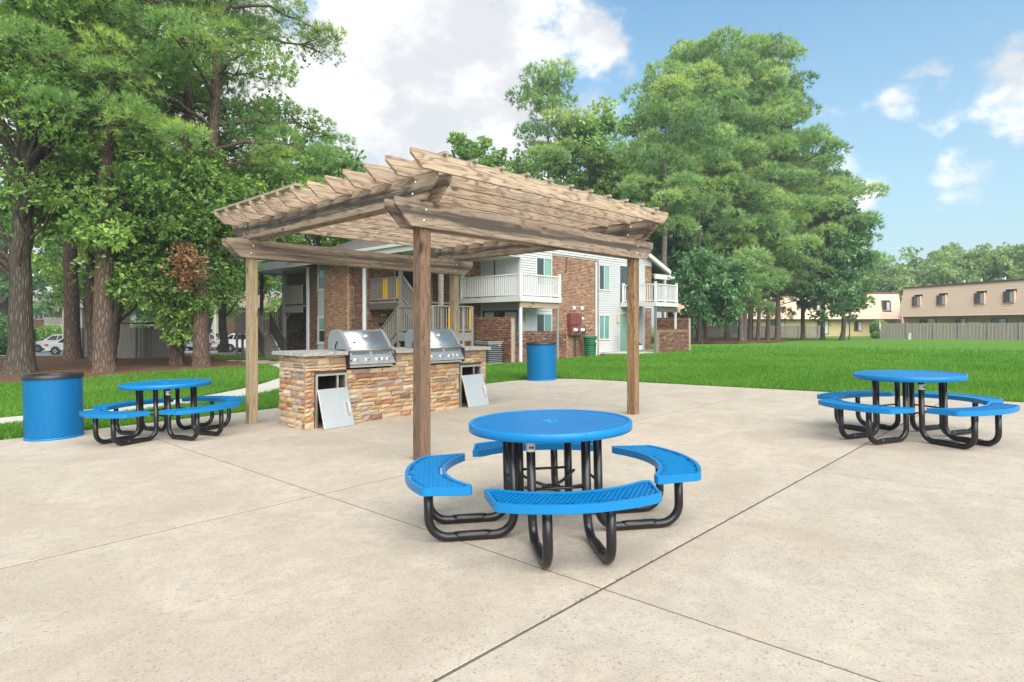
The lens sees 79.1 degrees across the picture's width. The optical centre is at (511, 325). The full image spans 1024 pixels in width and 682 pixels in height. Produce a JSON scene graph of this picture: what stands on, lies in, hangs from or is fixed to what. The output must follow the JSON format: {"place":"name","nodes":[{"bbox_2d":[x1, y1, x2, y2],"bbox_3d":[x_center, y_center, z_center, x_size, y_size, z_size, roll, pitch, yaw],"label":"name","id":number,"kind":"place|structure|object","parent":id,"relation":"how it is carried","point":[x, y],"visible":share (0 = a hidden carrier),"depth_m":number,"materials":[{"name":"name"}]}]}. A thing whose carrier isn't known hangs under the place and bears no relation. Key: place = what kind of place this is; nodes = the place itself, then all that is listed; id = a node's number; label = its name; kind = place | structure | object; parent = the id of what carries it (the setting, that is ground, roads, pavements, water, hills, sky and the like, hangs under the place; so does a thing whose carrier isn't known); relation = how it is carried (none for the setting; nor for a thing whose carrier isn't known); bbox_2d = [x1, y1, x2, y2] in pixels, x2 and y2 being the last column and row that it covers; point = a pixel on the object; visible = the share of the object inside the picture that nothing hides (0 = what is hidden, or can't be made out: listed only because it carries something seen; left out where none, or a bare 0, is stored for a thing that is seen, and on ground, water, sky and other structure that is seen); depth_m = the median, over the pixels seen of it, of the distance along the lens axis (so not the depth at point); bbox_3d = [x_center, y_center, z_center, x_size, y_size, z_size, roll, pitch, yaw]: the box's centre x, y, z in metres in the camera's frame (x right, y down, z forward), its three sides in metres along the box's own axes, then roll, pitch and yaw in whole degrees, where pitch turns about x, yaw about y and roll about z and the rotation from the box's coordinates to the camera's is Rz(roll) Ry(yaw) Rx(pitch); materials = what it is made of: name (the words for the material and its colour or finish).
{"place":"outdoors","nodes":[
{"label":"outdoors","id":0,"kind":"place"},
{"bbox_2d":[0,360,279,423],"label":"path","id":1,"kind":"structure","parent":0,"point":[269,385],"depth_m":14.79,"materials":[{"name":"concrete"}]},
{"bbox_2d":[0,348,280,355],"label":"parking lot","id":2,"kind":"structure","parent":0,"point":[43,352],"depth_m":54.16,"materials":[{"name":"asphalt"}]},
{"bbox_2d":[35,334,61,352],"bbox_3d":[-41.995,1.612,57.500,4.670,1.740,1.820,0,0,0],"label":"parked car","id":3,"kind":"object","parent":2,"relation":"on","point":[39,346],"visible":0.22,"depth_m":56.70,"materials":[{"name":"silver metal"}]},
{"bbox_2d":[44,338,63,354],"bbox_3d":[-36.030,1.676,51.600,4.720,1.516,1.820,0,0,0],"label":"parked car","id":4,"kind":"object","parent":2,"relation":"on","point":[55,348],"visible":0.34,"depth_m":50.77,"materials":[{"name":"white paint"}]},
{"bbox_2d":[184,333,219,350],"bbox_3d":[-29.595,1.523,59.000,4.670,1.740,1.820,0,0,0],"label":"parked car","id":5,"kind":"object","parent":2,"relation":"on","point":[211,339],"visible":0.3,"depth_m":58.22,"materials":[{"name":"white paint"}]},
{"bbox_2d":[228,333,278,351],"bbox_3d":[-23.105,1.477,54.600,4.670,1.740,1.820,0,0,0],"label":"parked car","id":6,"kind":"object","parent":2,"relation":"on","point":[232,341],"visible":0.29,"depth_m":53.81,"materials":[{"name":"white paint"}]},
{"bbox_2d":[0,379,1023,681],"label":"patio","id":7,"kind":"structure","parent":0,"point":[800,539],"depth_m":3.89,"materials":[{"name":"concrete"}]},
{"bbox_2d":[21,372,84,441],"bbox_3d":[-6.671,1.154,9.020,0.744,0.923,0.744,-1,0,0],"label":"litter bin","id":8,"kind":"object","parent":7,"relation":"on","point":[53,404],"visible":1,"depth_m":8.74,"materials":[{"name":"blue metal"}]},
{"bbox_2d":[79,379,243,445],"bbox_3d":[-4.971,1.192,8.934,2.090,0.767,2.090,-1,0,26],"label":"picnic table","id":9,"kind":"object","parent":7,"relation":"on","point":[167,411],"visible":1,"depth_m":8.67,"materials":[{"name":"blue plastic"}]},
{"bbox_2d":[317,387,354,429],"bbox_3d":[-2.648,1.231,9.329,0.191,0.580,0.510,-1,0,44],"label":"cabinet door","id":10,"kind":"structure","parent":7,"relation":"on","point":[335,407],"depth_m":9.31,"materials":[{"name":"silver metal"}]},
{"bbox_2d":[272,346,490,429],"bbox_3d":[-2.082,0.990,10.724,1.043,1.199,3.807,0,0,44],"label":"grill counter","id":11,"kind":"object","parent":7,"relation":"on","point":[384,391],"visible":0.69,"depth_m":9.85,"materials":[{"name":"brown"}]},
{"bbox_2d":[328,329,395,367],"bbox_3d":[-2.434,0.349,10.038,0.689,0.595,0.864,0,0,44],"label":"gas grill","id":12,"kind":"object","parent":11,"relation":"on","point":[369,348],"visible":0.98,"depth_m":9.86,"materials":[{"name":"grey"}]},
{"bbox_2d":[405,329,464,362],"bbox_3d":[-1.389,0.349,11.128,0.689,0.595,0.864,0,0,44],"label":"gas grill","id":13,"kind":"object","parent":11,"relation":"in","point":[446,346],"visible":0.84,"depth_m":11.03,"materials":[{"name":"silver metal"}]},
{"bbox_2d":[214,147,667,459],"bbox_3d":[-1.123,-0.138,9.895,5.350,3.395,5.161,0,0,44],"label":"pergola","id":14,"kind":"object","parent":7,"relation":"on","point":[454,213],"visible":0.98,"depth_m":8.55,"materials":[{"name":"brown wood"}]},
{"bbox_2d":[462,374,488,407],"bbox_3d":[-0.670,1.184,11.394,0.191,0.580,0.510,-1,0,44],"label":"cabinet door","id":15,"kind":"structure","parent":7,"relation":"on","point":[475,390],"depth_m":11.37,"materials":[{"name":"grey metal"}]},
{"bbox_2d":[526,342,556,380],"bbox_3d":[0.788,0.932,16.600,0.816,1.012,0.816,-1,0,0],"label":"litter bin","id":16,"kind":"object","parent":7,"relation":"on","point":[541,360],"visible":1,"depth_m":16.27,"materials":[{"name":"blue"}]},
{"bbox_2d":[405,409,700,568],"bbox_3d":[0.284,1.067,4.500,2.090,0.767,2.090,-1,0,-7],"label":"picnic table","id":17,"kind":"object","parent":7,"relation":"on","point":[514,434],"visible":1,"depth_m":4.20,"materials":[{"name":"blue plastic"}]},
{"bbox_2d":[817,370,1019,448],"bbox_3d":[4.820,0.959,7.521,2.090,0.767,2.090,-1,0,-20],"label":"picnic table","id":18,"kind":"object","parent":7,"relation":"on","point":[998,408],"visible":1,"depth_m":7.25,"materials":[{"name":"blue plastic"}]},
{"bbox_2d":[0,327,1023,379],"bbox_3d":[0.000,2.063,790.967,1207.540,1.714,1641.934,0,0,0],"label":"lawn","id":19,"kind":"structure","parent":0,"point":[865,341],"depth_m":47.47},
{"bbox_2d":[0,315,38,354],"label":"shrub","id":20,"kind":"object","parent":19,"relation":"on","point":[3,337],"visible":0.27,"depth_m":40.13,"materials":[{"name":"green plant"}]},
{"bbox_2d":[0,179,58,325],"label":"leafy tree","id":21,"kind":"object","parent":19,"relation":"on","point":[36,310],"visible":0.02,"depth_m":69.69,"materials":[{"name":"green plant"}]},
{"bbox_2d":[0,144,63,342],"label":"leafy tree","id":22,"kind":"object","parent":19,"relation":"on","point":[40,282],"visible":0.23,"depth_m":49.83,"materials":[{"name":"green plant"}]},
{"bbox_2d":[35,324,61,340],"bbox_3d":[-48.986,1.181,66.017,3.726,2.861,3.836,0,0,0],"label":"shrub","id":23,"kind":"object","parent":19,"relation":"on","point":[44,331],"visible":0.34,"depth_m":64.98,"materials":[{"name":"green plant"}]},
{"bbox_2d":[2,184,115,328],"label":"leafy tree","id":24,"kind":"object","parent":19,"relation":"on","point":[55,271],"visible":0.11,"depth_m":42.41,"materials":[{"name":"plant"}]},
{"bbox_2d":[41,239,155,327],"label":"leafy tree","id":25,"kind":"object","parent":19,"relation":"on","point":[141,317],"visible":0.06,"depth_m":73.58,"materials":[{"name":"green plant"}]},
{"bbox_2d":[0,356,277,383],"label":"mulch bed","id":26,"kind":"object","parent":19,"relation":"on","point":[51,364],"visible":0.41,"depth_m":24.92,"materials":[{"name":"brown wood"}]},
{"bbox_2d":[2,4,131,359],"bbox_3d":[-21.823,-11.411,30.072,8.387,26.380,8.470,0,0,0],"label":"pine tree","id":27,"kind":"object","parent":26,"relation":"on","point":[72,345],"visible":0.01,"depth_m":30.17,"materials":[{"name":"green plant"}]},
{"bbox_2d":[0,0,181,364],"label":"pine tree","id":28,"kind":"object","parent":26,"relation":"on","point":[89,298],"visible":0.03,"depth_m":25.32,"materials":[{"name":"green plant"}]},
{"bbox_2d":[0,0,194,374],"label":"oak tree","id":29,"kind":"object","parent":26,"relation":"on","point":[28,155],"visible":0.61,"depth_m":21.41,"materials":[{"name":"green plant"}]},
{"bbox_2d":[0,0,212,372],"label":"pine tree","id":30,"kind":"object","parent":26,"relation":"on","point":[103,357],"visible":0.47,"depth_m":21.35,"materials":[{"name":"green plant"}]},
{"bbox_2d":[81,323,169,357],"bbox_3d":[-19.892,0.746,32.108,4.527,1.838,1.832,0,0,20],"label":"bin enclosure","id":31,"kind":"object","parent":26,"relation":"on","point":[142,342],"visible":0.52,"depth_m":31.09,"materials":[{"name":"grey wood"}]},
{"bbox_2d":[0,129,252,359],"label":"oak tree","id":32,"kind":"object","parent":26,"relation":"on","point":[137,234],"visible":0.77,"depth_m":22.14,"materials":[{"name":"green plant"}]},
{"bbox_2d":[0,0,332,359],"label":"oak tree","id":33,"kind":"object","parent":26,"relation":"on","point":[203,90],"visible":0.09,"depth_m":27.61,"materials":[{"name":"green plant"}]},
{"bbox_2d":[144,238,220,365],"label":"young oak","id":34,"kind":"object","parent":26,"relation":"on","point":[175,323],"visible":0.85,"depth_m":23.48,"materials":[{"name":"green plant"}]},
{"bbox_2d":[74,0,302,365],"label":"pine tree","id":35,"kind":"object","parent":26,"relation":"on","point":[250,22],"visible":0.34,"depth_m":24.84,"materials":[{"name":"green plant"}]},
{"bbox_2d":[128,148,284,334],"bbox_3d":[-11.949,-2.579,24.449,4.910,8.622,5.488,0,0,37],"label":"oak tree","id":36,"kind":"object","parent":26,"relation":"on","point":[224,276],"visible":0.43,"depth_m":23.29,"materials":[{"name":"green plant"}]},
{"bbox_2d":[64,0,357,366],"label":"pine tree","id":37,"kind":"object","parent":26,"relation":"on","point":[201,356],"visible":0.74,"depth_m":23.78,"materials":[{"name":"green plant"}]},
{"bbox_2d":[0,293,281,340],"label":"apartment block","id":38,"kind":"structure","parent":19,"relation":"on","point":[41,320],"depth_m":84.00,"materials":[{"name":"white brick"}]},
{"bbox_2d":[139,294,245,336],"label":"leafy tree","id":39,"kind":"object","parent":19,"relation":"on","point":[235,308],"visible":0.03,"depth_m":65.51,"materials":[{"name":"green plant"}]},
{"bbox_2d":[185,352,259,355],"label":"kerb","id":40,"kind":"structure","parent":19,"relation":"on","point":[231,354],"depth_m":33.53,"materials":[{"name":"concrete"}]},
{"bbox_2d":[191,123,304,352],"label":"leafy tree","id":41,"kind":"object","parent":19,"relation":"on","point":[224,342],"visible":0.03,"depth_m":36.32,"materials":[{"name":"green plant"}]},
{"bbox_2d":[235,315,263,355],"bbox_3d":[-13.119,0.523,30.980,1.380,2.120,0.165,0,0,-9],"label":"utility board","id":42,"kind":"object","parent":19,"relation":"on","point":[240,324],"visible":0.53,"depth_m":30.88,"materials":[{"name":"grey wood"}]},
{"bbox_2d":[241,271,306,358],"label":"wooden staircase","id":43,"kind":"structure","parent":19,"relation":"on","point":[292,320],"depth_m":30.65,"materials":[{"name":"grey wood"}]},
{"bbox_2d":[258,195,328,320],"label":"leafy tree","id":44,"kind":"object","parent":19,"relation":"on","point":[277,286],"visible":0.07,"depth_m":70.33,"materials":[{"name":"green plant"}]},
{"bbox_2d":[266,126,367,277],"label":"leafy tree","id":45,"kind":"object","parent":19,"relation":"on","point":[315,170],"visible":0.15,"depth_m":39.85,"materials":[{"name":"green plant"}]},
{"bbox_2d":[369,253,472,346],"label":"wooden staircase","id":46,"kind":"structure","parent":19,"relation":"on","point":[400,306],"depth_m":22.52,"materials":[{"name":"grey wood"}]},
{"bbox_2d":[258,240,677,361],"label":"apartment building","id":47,"kind":"structure","parent":19,"relation":"on","point":[545,291],"depth_m":27.75,"materials":[{"name":"white plastic"}]},
{"bbox_2d":[317,264,323,291],"bbox_3d":[-8.709,-2.282,28.535,1.010,1.362,0.075,0,0,44],"label":"window","id":48,"kind":"structure","parent":47,"relation":"in","point":[320,268],"depth_m":28.69,"materials":[{"name":"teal glass"}]},
{"bbox_2d":[317,316,323,344],"bbox_3d":[-8.709,0.188,28.535,1.010,1.322,0.075,0,0,44],"label":"window","id":49,"kind":"structure","parent":47,"relation":"in","point":[320,319],"depth_m":28.69,"materials":[{"name":"teal glass"}]},
{"bbox_2d":[396,271,412,300],"bbox_3d":[-4.724,-2.003,27.163,0.040,1.980,0.940,0,0,44],"label":"door","id":50,"kind":"structure","parent":47,"relation":"in","point":[408,275],"depth_m":27.27,"materials":[{"name":"yellow paint"}]},
{"bbox_2d":[483,255,517,297],"bbox_3d":[-0.512,-2.118,26.654,2.110,1.890,0.050,0,0,44],"label":"sliding door","id":51,"kind":"structure","parent":47,"relation":"in","point":[506,266],"depth_m":26.71,"materials":[{"name":"grey"}]},
{"bbox_2d":[483,310,517,330],"bbox_3d":[-0.512,0.357,26.654,2.110,2.040,0.050,0,0,44],"label":"sliding door","id":52,"kind":"structure","parent":47,"relation":"in","point":[507,313],"depth_m":26.49,"materials":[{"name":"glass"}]},
{"bbox_2d":[536,313,551,330],"bbox_3d":[1.396,0.068,26.951,0.075,1.242,1.120,0,0,44],"label":"window","id":53,"kind":"structure","parent":47,"relation":"in","point":[543,320],"depth_m":26.93,"materials":[{"name":"teal glass"}]},
{"bbox_2d":[536,256,552,286],"bbox_3d":[1.396,-2.352,26.951,0.075,1.262,1.120,0,0,44],"label":"window","id":54,"kind":"structure","parent":47,"relation":"in","point":[543,265],"depth_m":26.93,"materials":[{"name":"teal glass"}]},
{"bbox_2d":[567,313,585,355],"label":"meter bank","id":55,"kind":"structure","parent":47,"relation":"attached to","point":[574,323],"depth_m":28.14,"materials":[{"name":"red paint"}]},
{"bbox_2d":[598,264,610,290],"bbox_3d":[4.494,-2.352,30.189,0.075,1.262,0.960,0,0,44],"label":"window","id":56,"kind":"structure","parent":47,"relation":"in","point":[603,270],"depth_m":30.15,"materials":[{"name":"teal glass"}]},
{"bbox_2d":[598,315,610,339],"bbox_3d":[4.494,0.068,30.189,0.075,1.242,0.960,0,0,44],"label":"window","id":57,"kind":"structure","parent":47,"relation":"in","point":[603,320],"depth_m":30.17,"materials":[{"name":"teal glass"}]},
{"bbox_2d":[619,264,639,302],"bbox_3d":[6.036,-2.118,31.811,0.050,1.950,1.900,0,0,44],"label":"sliding door","id":58,"kind":"structure","parent":47,"relation":"in","point":[622,270],"depth_m":31.34,"materials":[{"name":"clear glass"}]},
{"bbox_2d":[619,313,639,350],"bbox_3d":[6.036,0.367,31.811,0.050,2.060,1.900,0,0,44],"label":"sliding door","id":59,"kind":"structure","parent":47,"relation":"in","point":[622,316],"depth_m":31.41,"materials":[{"name":"green"}]},
{"bbox_2d":[475,340,502,364],"bbox_3d":[-0.894,1.044,24.007,0.960,0.972,0.960,0,0,44],"label":"air conditioner","id":60,"kind":"object","parent":19,"relation":"on","point":[494,354],"visible":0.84,"depth_m":23.71,"materials":[{"name":"metal"}]},
{"bbox_2d":[446,131,545,179],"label":"leafy tree","id":61,"kind":"object","parent":19,"relation":"on","point":[463,149],"visible":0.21,"depth_m":51.30,"materials":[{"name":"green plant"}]},
{"bbox_2d":[0,344,1023,439],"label":"lawn grass","id":62,"kind":"structure","parent":19,"relation":"on","point":[994,373],"depth_m":17.77,"materials":[{"name":"plant"}]},
{"bbox_2d":[475,317,565,362],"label":"patio wall","id":63,"kind":"structure","parent":19,"relation":"on","point":[498,329],"depth_m":24.86,"materials":[{"name":"brick"}]},
{"bbox_2d":[503,57,596,190],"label":"pine tree","id":64,"kind":"object","parent":19,"relation":"on","point":[548,152],"visible":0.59,"depth_m":54.24,"materials":[{"name":"green plant"}]},
{"bbox_2d":[583,336,597,356],"bbox_3d":[3.581,0.949,28.421,0.691,0.985,0.691,0,0,44],"label":"garden bin","id":65,"kind":"object","parent":19,"relation":"on","point":[590,343],"visible":0.96,"depth_m":28.21,"materials":[{"name":"green plastic"}]},
{"bbox_2d":[540,96,670,253],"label":"leafy tree","id":66,"kind":"object","parent":19,"relation":"on","point":[598,163],"visible":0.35,"depth_m":55.31,"materials":[{"name":"green plant"}]},
{"bbox_2d":[600,349,653,354],"bbox_3d":[6.652,1.312,31.083,1.890,0.090,4.900,0,0,44],"label":"patio pad","id":67,"kind":"object","parent":19,"relation":"on","point":[621,352],"visible":0.36,"depth_m":29.68,"materials":[{"name":"concrete"}]},
{"bbox_2d":[607,56,724,317],"bbox_3d":[11.695,-9.485,46.536,8.673,21.904,10.870,0,0,0],"label":"pine tree","id":68,"kind":"object","parent":19,"relation":"on","point":[664,110],"visible":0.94,"depth_m":46.51,"materials":[{"name":"plant"}]},
{"bbox_2d":[657,318,690,352],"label":"patio wall","id":69,"kind":"structure","parent":19,"relation":"on","point":[670,338],"depth_m":31.52,"materials":[{"name":"brick"}]},
{"bbox_2d":[668,247,757,343],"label":"leafy tree","id":70,"kind":"object","parent":19,"relation":"on","point":[716,295],"visible":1,"depth_m":44.94,"materials":[{"name":"green plant"}]},
{"bbox_2d":[651,338,803,342],"bbox_3d":[21.500,1.358,60.300,21.000,0.184,27.600,0,0,0],"label":"pine straw bed","id":71,"kind":"object","parent":19,"relation":"on","point":[721,340],"visible":0.55,"depth_m":60.31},
{"bbox_2d":[627,75,706,316],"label":"pine tree","id":72,"kind":"object","parent":71,"relation":"on","point":[669,313],"visible":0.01,"depth_m":62.69,"materials":[{"name":"green plant"}]},
{"bbox_2d":[648,121,746,341],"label":"pine tree","id":73,"kind":"object","parent":71,"relation":"on","point":[707,151],"visible":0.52,"depth_m":49.85,"materials":[{"name":"green plant"}]},
{"bbox_2d":[633,191,765,341],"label":"leafy tree","id":74,"kind":"object","parent":71,"relation":"on","point":[676,251],"visible":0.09,"depth_m":53.58,"materials":[{"name":"green plant"}]},
{"bbox_2d":[630,24,775,339],"bbox_3d":[17.723,-13.184,58.035,13.626,29.492,13.286,0,0,30],"label":"pine tree","id":75,"kind":"object","parent":71,"relation":"on","point":[702,50],"visible":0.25,"depth_m":55.50,"materials":[{"name":"plant"}]},
{"bbox_2d":[671,136,824,341],"bbox_3d":[20.068,-7.593,52.627,11.172,18.216,13.114,0,0,-14],"label":"pine tree","id":76,"kind":"object","parent":71,"relation":"on","point":[759,195],"visible":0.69,"depth_m":52.58,"materials":[{"name":"plant"}]},
{"bbox_2d":[715,41,799,338],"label":"leafy tree","id":77,"kind":"object","parent":71,"relation":"on","point":[790,127],"visible":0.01,"depth_m":66.50,"materials":[{"name":"green plant"}]},
{"bbox_2d":[694,31,854,340],"bbox_3d":[23.386,-13.650,59.974,16.526,30.425,14.985,0,0,0],"label":"pine tree","id":78,"kind":"object","parent":71,"relation":"on","point":[770,109],"visible":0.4,"depth_m":57.66,"materials":[{"name":"plant"}]},
{"bbox_2d":[744,177,811,339],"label":"pine tree","id":79,"kind":"object","parent":71,"relation":"on","point":[767,332],"visible":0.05,"depth_m":63.29,"materials":[{"name":"green plant"}]},
{"bbox_2d":[747,119,816,339],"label":"pine tree","id":80,"kind":"object","parent":71,"relation":"on","point":[749,326],"visible":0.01,"depth_m":65.78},
{"bbox_2d":[755,160,809,339],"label":"pine tree","id":81,"kind":"object","parent":71,"relation":"on","point":[758,318],"visible":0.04,"depth_m":61.84,"materials":[{"name":"green plant"}]},
{"bbox_2d":[733,80,890,339],"bbox_3d":[28.363,-12.074,63.883,16.445,27.286,14.589,0,0,-23],"label":"pine tree","id":82,"kind":"object","parent":71,"relation":"on","point":[797,259],"visible":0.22,"depth_m":60.47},
{"bbox_2d":[751,149,893,339],"bbox_3d":[31.706,-8.817,65.760,15.931,20.747,15.914,0,0,0],"label":"pine tree","id":83,"kind":"object","parent":71,"relation":"on","point":[823,161],"visible":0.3,"depth_m":62.33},
{"bbox_2d":[692,325,820,337],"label":"wooden fence","id":84,"kind":"object","parent":19,"relation":"on","point":[717,331],"visible":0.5,"depth_m":77.97,"materials":[{"name":"grey wood"}]},
{"bbox_2d":[673,292,900,335],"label":"townhouse","id":85,"kind":"structure","parent":19,"relation":"on","point":[886,308],"depth_m":87.64,"materials":[{"name":"beige"}]},
{"bbox_2d":[882,301,891,310],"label":"window","id":86,"kind":"structure","parent":85,"relation":"in","point":[886,305],"depth_m":87.31,"materials":[{"name":"brown"}]},
{"bbox_2d":[801,172,859,339],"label":"leafy tree","id":87,"kind":"object","parent":19,"relation":"on","point":[822,331],"visible":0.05,"depth_m":66.73,"materials":[{"name":"green plant"}]},
{"bbox_2d":[795,202,879,340],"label":"leafy tree","id":88,"kind":"object","parent":19,"relation":"on","point":[850,285],"visible":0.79,"depth_m":60.78,"materials":[{"name":"green plant"}]},
{"bbox_2d":[824,280,877,339],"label":"leafy tree","id":89,"kind":"object","parent":19,"relation":"on","point":[863,292],"visible":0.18,"depth_m":65.85,"materials":[{"name":"green plant"}]},
{"bbox_2d":[869,320,886,333],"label":"shrub","id":90,"kind":"object","parent":19,"relation":"on","point":[874,326],"visible":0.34,"depth_m":73.66,"materials":[{"name":"green plant"}]},
{"bbox_2d":[860,273,922,329],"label":"hill tree","id":91,"kind":"object","parent":19,"relation":"on","point":[892,284],"visible":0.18,"depth_m":97.13,"materials":[{"name":"green plant"}]},
{"bbox_2d":[860,257,944,289],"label":"hill tree","id":92,"kind":"object","parent":19,"relation":"on","point":[886,271],"visible":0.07,"depth_m":106.35,"materials":[{"name":"green plant"}]},
{"bbox_2d":[892,246,965,283],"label":"hill tree","id":93,"kind":"object","parent":19,"relation":"on","point":[913,262],"visible":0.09,"depth_m":115.08,"materials":[{"name":"green plant"}]},
{"bbox_2d":[895,246,998,285],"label":"hill tree","id":94,"kind":"object","parent":19,"relation":"on","point":[956,273],"visible":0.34,"depth_m":100.23,"materials":[{"name":"green plant"}]},
{"bbox_2d":[880,322,1023,339],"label":"wooden fence","id":95,"kind":"object","parent":19,"relation":"on","point":[1005,331],"visible":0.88,"depth_m":66.11,"materials":[{"name":"grey wood"}]},
{"bbox_2d":[898,277,1023,338],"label":"townhouse","id":96,"kind":"structure","parent":19,"relation":"on","point":[1000,300],"depth_m":73.05,"materials":[{"name":"beige"}]},
{"bbox_2d":[911,296,921,306],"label":"window","id":97,"kind":"structure","parent":96,"relation":"in","point":[916,300],"depth_m":79.71,"materials":[{"name":"brown"}]},
{"bbox_2d":[919,318,935,332],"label":"window","id":98,"kind":"structure","parent":96,"relation":"in","point":[921,320],"depth_m":78.95,"materials":[{"name":"grey"}]},
{"bbox_2d":[935,295,946,305],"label":"window","id":99,"kind":"structure","parent":96,"relation":"in","point":[941,300],"depth_m":76.13,"materials":[{"name":"brown"}]},
{"bbox_2d":[973,293,985,304],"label":"window","id":100,"kind":"structure","parent":96,"relation":"in","point":[979,298],"depth_m":71.28,"materials":[{"name":"brown"}]},
{"bbox_2d":[1003,291,1015,302],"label":"window","id":101,"kind":"structure","parent":96,"relation":"in","point":[1008,296],"depth_m":67.86,"materials":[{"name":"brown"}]},
{"bbox_2d":[940,242,990,281],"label":"hill tree","id":102,"kind":"object","parent":19,"relation":"on","point":[946,247],"visible":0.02,"depth_m":118.38,"materials":[{"name":"green plant"}]},
{"bbox_2d":[953,243,1023,281],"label":"hill tree","id":103,"kind":"object","parent":19,"relation":"on","point":[1006,258],"visible":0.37,"depth_m":98.37,"materials":[{"name":"green plant"}]},
{"bbox_2d":[975,242,1015,253],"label":"hill tree","id":104,"kind":"object","parent":19,"relation":"on","point":[986,246],"visible":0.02,"depth_m":119.80,"materials":[{"name":"green plant"}]},
{"bbox_2d":[0,0,1023,326],"label":"sky","id":105,"kind":"structure","parent":0,"point":[928,95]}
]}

